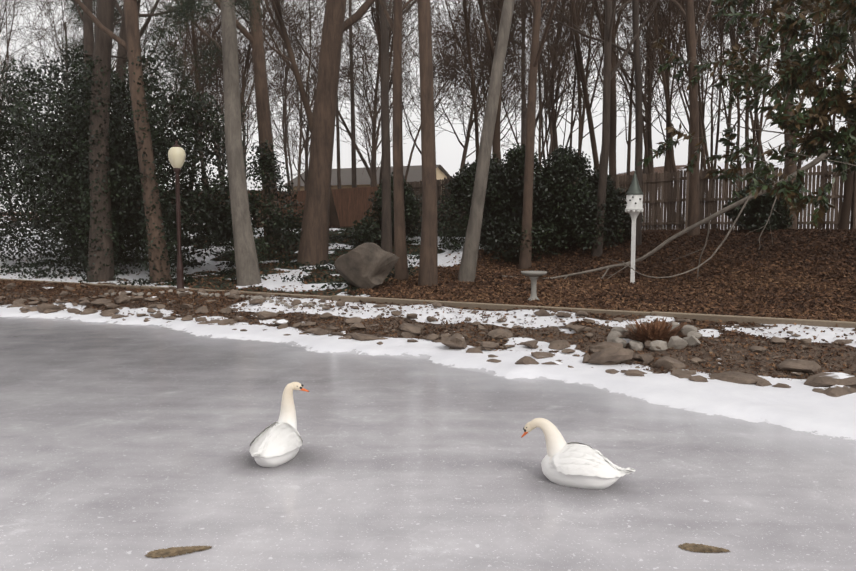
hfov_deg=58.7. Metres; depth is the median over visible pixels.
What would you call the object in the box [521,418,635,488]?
swan
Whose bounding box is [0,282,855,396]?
bank stones
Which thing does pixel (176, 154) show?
lamp post
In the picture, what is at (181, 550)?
leaf
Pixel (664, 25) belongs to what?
woods trees
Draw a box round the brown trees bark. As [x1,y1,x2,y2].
[74,0,802,286]
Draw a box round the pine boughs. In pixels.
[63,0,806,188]
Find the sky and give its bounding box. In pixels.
[0,0,854,211]
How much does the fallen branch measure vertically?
5.700 m
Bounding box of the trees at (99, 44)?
[73,0,704,285]
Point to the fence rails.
(686, 199)
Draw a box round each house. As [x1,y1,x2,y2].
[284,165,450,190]
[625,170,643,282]
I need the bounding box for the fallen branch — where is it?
[502,143,843,281]
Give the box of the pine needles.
[21,0,765,139]
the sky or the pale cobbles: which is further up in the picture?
the sky
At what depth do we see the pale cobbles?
12.14 m
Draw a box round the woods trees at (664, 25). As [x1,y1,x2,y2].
[0,0,855,229]
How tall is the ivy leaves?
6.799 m
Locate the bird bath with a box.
[521,271,546,300]
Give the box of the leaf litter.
[0,225,855,379]
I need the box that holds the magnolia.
[636,0,855,228]
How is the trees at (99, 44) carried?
on the leaf litter
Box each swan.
[249,382,308,466]
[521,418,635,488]
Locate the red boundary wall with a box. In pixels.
[59,186,378,226]
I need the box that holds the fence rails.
[406,170,855,228]
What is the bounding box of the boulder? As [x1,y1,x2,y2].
[334,242,398,289]
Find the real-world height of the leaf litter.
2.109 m
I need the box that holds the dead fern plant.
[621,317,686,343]
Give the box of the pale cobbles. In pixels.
[104,289,701,351]
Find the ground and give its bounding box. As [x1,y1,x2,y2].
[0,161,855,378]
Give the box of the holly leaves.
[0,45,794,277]
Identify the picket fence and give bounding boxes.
[404,164,854,229]
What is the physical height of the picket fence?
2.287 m
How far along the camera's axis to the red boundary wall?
35.19 m
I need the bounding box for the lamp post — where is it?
[168,141,185,288]
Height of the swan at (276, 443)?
0.708 m
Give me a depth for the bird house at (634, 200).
17.81 m
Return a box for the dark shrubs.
[380,189,608,246]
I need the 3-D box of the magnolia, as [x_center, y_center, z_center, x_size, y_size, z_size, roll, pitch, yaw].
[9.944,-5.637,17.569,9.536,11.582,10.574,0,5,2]
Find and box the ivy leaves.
[0,45,463,289]
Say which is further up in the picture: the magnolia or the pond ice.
the magnolia
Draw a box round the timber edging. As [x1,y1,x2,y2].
[0,278,855,327]
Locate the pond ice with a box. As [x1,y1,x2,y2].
[0,304,855,570]
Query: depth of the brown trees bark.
21.02 m

